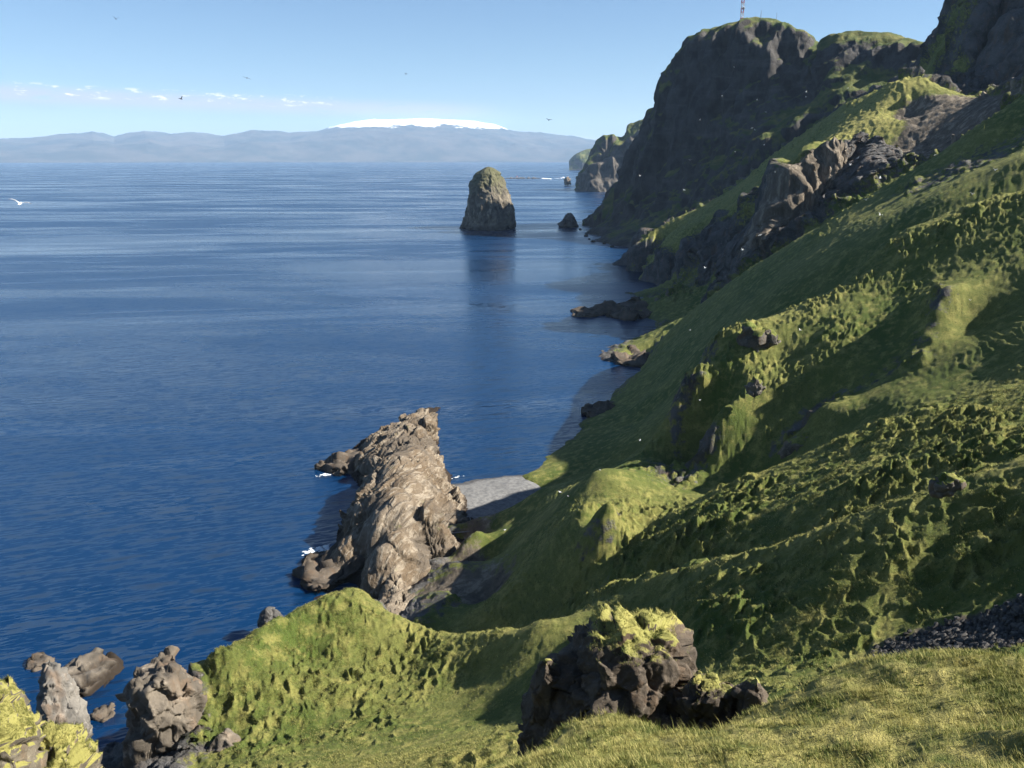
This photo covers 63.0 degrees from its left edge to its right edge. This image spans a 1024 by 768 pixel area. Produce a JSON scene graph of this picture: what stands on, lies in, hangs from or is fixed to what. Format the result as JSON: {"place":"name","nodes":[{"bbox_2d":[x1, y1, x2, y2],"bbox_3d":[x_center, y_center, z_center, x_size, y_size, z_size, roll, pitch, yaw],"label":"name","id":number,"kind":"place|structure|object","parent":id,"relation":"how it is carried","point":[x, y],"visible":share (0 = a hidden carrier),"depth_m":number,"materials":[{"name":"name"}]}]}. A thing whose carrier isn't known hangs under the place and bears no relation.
{"place":"outdoors","nodes":[
{"label":"outdoors","id":0,"kind":"place"},
{"bbox_2d":[0,118,595,162],"bbox_3d":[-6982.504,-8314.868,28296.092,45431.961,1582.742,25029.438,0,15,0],"label":"mountains","id":1,"kind":"structure","parent":0,"point":[410,140],"depth_m":25391.15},
{"bbox_2d":[0,162,656,750],"bbox_3d":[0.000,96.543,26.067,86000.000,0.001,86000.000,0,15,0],"label":"sea","id":2,"kind":"structure","parent":0,"point":[206,368],"depth_m":421.99,"materials":[{"name":"liquid"}]},
{"bbox_2d":[24,652,54,671],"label":"shore rock","id":3,"kind":"object","parent":2,"relation":"in","point":[35,661],"visible":0.74,"depth_m":170.29,"materials":[{"name":"grey stone"}]},
{"bbox_2d":[64,647,124,697],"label":"skerry","id":4,"kind":"structure","parent":2,"relation":"in","point":[95,669],"depth_m":166.10,"materials":[{"name":"grey stone"}]},
{"bbox_2d":[90,702,115,722],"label":"shore rock","id":5,"kind":"object","parent":2,"relation":"in","point":[103,713],"visible":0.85,"depth_m":155.12,"materials":[{"name":"grey stone"}]},
{"bbox_2d":[292,550,365,593],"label":"reef","id":6,"kind":"object","parent":2,"relation":"in","point":[313,575],"visible":0.74,"depth_m":205.40},
{"bbox_2d":[314,448,361,475],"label":"reef","id":7,"kind":"object","parent":2,"relation":"in","point":[338,463],"visible":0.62,"depth_m":277.75},
{"bbox_2d":[301,473,457,555],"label":"foam","id":8,"kind":"object","parent":2,"relation":"on","point":[326,547],"visible":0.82,"depth_m":221.62,"materials":[{"name":"white"}]},
{"bbox_2d":[460,167,515,230],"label":"sea stack","id":9,"kind":"object","parent":2,"relation":"in","point":[490,207],"visible":0.98,"depth_m":1204.29,"materials":[{"name":"grey stone"}]},
{"bbox_2d":[504,177,540,178],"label":"skerry","id":10,"kind":"structure","parent":2,"relation":"in","point":[523,178],"depth_m":4301.24,"materials":[{"name":"grey stone"}]},
{"bbox_2d":[563,177,570,184],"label":"sea stack","id":11,"kind":"object","parent":2,"relation":"on","point":[567,180],"visible":1,"depth_m":3193.99,"materials":[{"name":"grey stone"}]},
{"bbox_2d":[557,213,578,227],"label":"sea stack","id":12,"kind":"object","parent":2,"relation":"in","point":[568,220],"visible":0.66,"depth_m":1253.19,"materials":[{"name":"grey stone"}]},
{"bbox_2d":[570,306,604,316],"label":"shore rock","id":13,"kind":"object","parent":2,"relation":"in","point":[581,311],"visible":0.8,"depth_m":552.62,"materials":[{"name":"grey stone"}]},
{"bbox_2d":[581,400,614,417],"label":"shore rock","id":14,"kind":"object","parent":2,"relation":"in","point":[588,410],"visible":0.5,"depth_m":339.19,"materials":[{"name":"grey stone"}]},
{"bbox_2d":[591,296,652,320],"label":"shore rock","id":15,"kind":"object","parent":2,"relation":"in","point":[628,310],"visible":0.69,"depth_m":558.61,"materials":[{"name":"grey stone"}]},
{"bbox_2d":[610,345,649,366],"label":"shore rock","id":16,"kind":"object","parent":2,"relation":"in","point":[637,358],"visible":0.56,"depth_m":424.99,"materials":[{"name":"grey stone"}]},
{"bbox_2d":[301,407,473,614],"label":"rock promontory","id":17,"kind":"structure","parent":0,"point":[408,505],"depth_m":217.65,"materials":[{"name":"grey stone"}]},
{"bbox_2d":[0,0,943,139],"label":"sky","id":18,"kind":"structure","parent":0,"point":[593,68],"materials":[{"name":"blue"}]},
{"bbox_2d":[452,475,540,532],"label":"beach","id":19,"kind":"structure","parent":0,"point":[487,496],"depth_m":255.68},
{"bbox_2d":[0,0,1023,767],"bbox_3d":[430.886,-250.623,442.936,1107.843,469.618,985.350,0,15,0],"label":"hillside","id":20,"kind":"structure","parent":0,"point":[864,292],"depth_m":158.58,"materials":[{"name":"green plant"}]},
{"bbox_2d":[0,676,47,767],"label":"rock mound","id":21,"kind":"object","parent":20,"relation":"on","point":[30,755],"visible":0.84,"depth_m":64.44,"materials":[{"name":"green plant"}]},
{"bbox_2d":[36,660,92,738],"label":"shore rock","id":22,"kind":"object","parent":20,"relation":"on","point":[59,699],"visible":0.69,"depth_m":133.44,"materials":[{"name":"grey stone"}]},
{"bbox_2d":[38,721,102,767],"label":"rock mound","id":23,"kind":"object","parent":20,"relation":"on","point":[77,752],"visible":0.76,"depth_m":70.07,"materials":[{"name":"plant"}]},
{"bbox_2d":[115,645,207,767],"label":"rock outcrop","id":24,"kind":"object","parent":20,"relation":"on","point":[163,698],"visible":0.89,"depth_m":112.86,"materials":[{"name":"grey stone"}]},
{"bbox_2d":[206,728,241,752],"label":"rock outcrop","id":25,"kind":"object","parent":20,"relation":"on","point":[226,738],"visible":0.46,"depth_m":112.24,"materials":[{"name":"grey stone"}]},
{"bbox_2d":[257,606,283,627],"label":"shore rock","id":26,"kind":"object","parent":20,"relation":"on","point":[267,614],"visible":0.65,"depth_m":177.33,"materials":[{"name":"grey stone"}]},
{"bbox_2d":[528,658,560,725],"bbox_3d":[1.213,11.064,29.420,1.280,3.242,0.971,-8,17,-26],"label":"boulder","id":27,"kind":"object","parent":20,"relation":"on","point":[546,679],"visible":0.73,"depth_m":29.05,"materials":[{"name":"grey stone"}]},
{"bbox_2d":[517,603,697,758],"bbox_3d":[3.435,13.035,30.018,7.603,10.508,5.865,0,15,0],"label":"boulder","id":28,"kind":"object","parent":20,"relation":"on","point":[587,683],"visible":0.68,"depth_m":28.35,"materials":[{"name":"grey stone"}]},
{"bbox_2d":[667,460,687,471],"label":"rock outcrop","id":29,"kind":"object","parent":20,"relation":"on","point":[676,465],"visible":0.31,"depth_m":197.05,"materials":[{"name":"green plant"}]},
{"bbox_2d":[678,558,708,572],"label":"rock outcrop","id":30,"kind":"object","parent":20,"relation":"on","point":[692,562],"visible":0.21,"depth_m":113.38,"materials":[{"name":"green plant"}]},
{"bbox_2d":[671,670,736,731],"bbox_3d":[6.440,11.557,27.712,2.422,4.398,1.875,9,17,29],"label":"boulder","id":31,"kind":"object","parent":20,"relation":"on","point":[691,706],"visible":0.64,"depth_m":26.91,"materials":[{"name":"grey stone"}]},
{"bbox_2d":[730,677,768,721],"bbox_3d":[7.593,10.515,26.718,1.368,2.436,1.274,0,15,0],"label":"boulder","id":32,"kind":"object","parent":20,"relation":"on","point":[749,692],"visible":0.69,"depth_m":26.44,"materials":[{"name":"grey stone"}]},
{"bbox_2d":[744,374,765,396],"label":"rock outcrop","id":33,"kind":"object","parent":20,"relation":"on","point":[754,387],"visible":1,"depth_m":190.69,"materials":[{"name":"grey stone"}]},
{"bbox_2d":[736,321,780,352],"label":"rock outcrop","id":34,"kind":"object","parent":20,"relation":"on","point":[753,336],"visible":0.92,"depth_m":206.38,"materials":[{"name":"grey stone"}]},
{"bbox_2d":[777,431,809,458],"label":"rock outcrop","id":35,"kind":"object","parent":20,"relation":"on","point":[796,442],"visible":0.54,"depth_m":178.40,"materials":[{"name":"grey stone"}]},
{"bbox_2d":[868,593,1023,656],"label":"gravel","id":36,"kind":"structure","parent":20,"relation":"on","point":[1002,627],"depth_m":68.56,"materials":[{"name":"grey gravel"}]},
{"bbox_2d":[928,472,966,498],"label":"rock outcrop","id":37,"kind":"object","parent":20,"relation":"on","point":[942,485],"visible":1,"depth_m":81.55,"materials":[{"name":"grey stone"}]},
{"bbox_2d":[569,149,590,169],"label":"island","id":38,"kind":"structure","parent":0,"point":[577,161],"depth_m":7542.06,"materials":[{"name":"green plant"}]},
{"bbox_2d":[574,119,642,191],"bbox_3d":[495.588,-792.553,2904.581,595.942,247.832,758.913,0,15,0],"label":"headland","id":39,"kind":"structure","parent":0,"point":[601,167],"depth_m":2634.64,"materials":[{"name":"grey stone"}]},
{"bbox_2d":[582,17,922,246],"bbox_3d":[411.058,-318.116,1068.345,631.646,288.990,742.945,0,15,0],"label":"headland","id":40,"kind":"structure","parent":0,"point":[762,76],"depth_m":1016.98,"materials":[{"name":"grey stone"}]},
{"bbox_2d":[740,0,744,18],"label":"radio mast","id":41,"kind":"object","parent":40,"relation":"on","point":[743,8],"visible":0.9,"depth_m":1049.11,"materials":[{"name":"white metal"}]}
]}

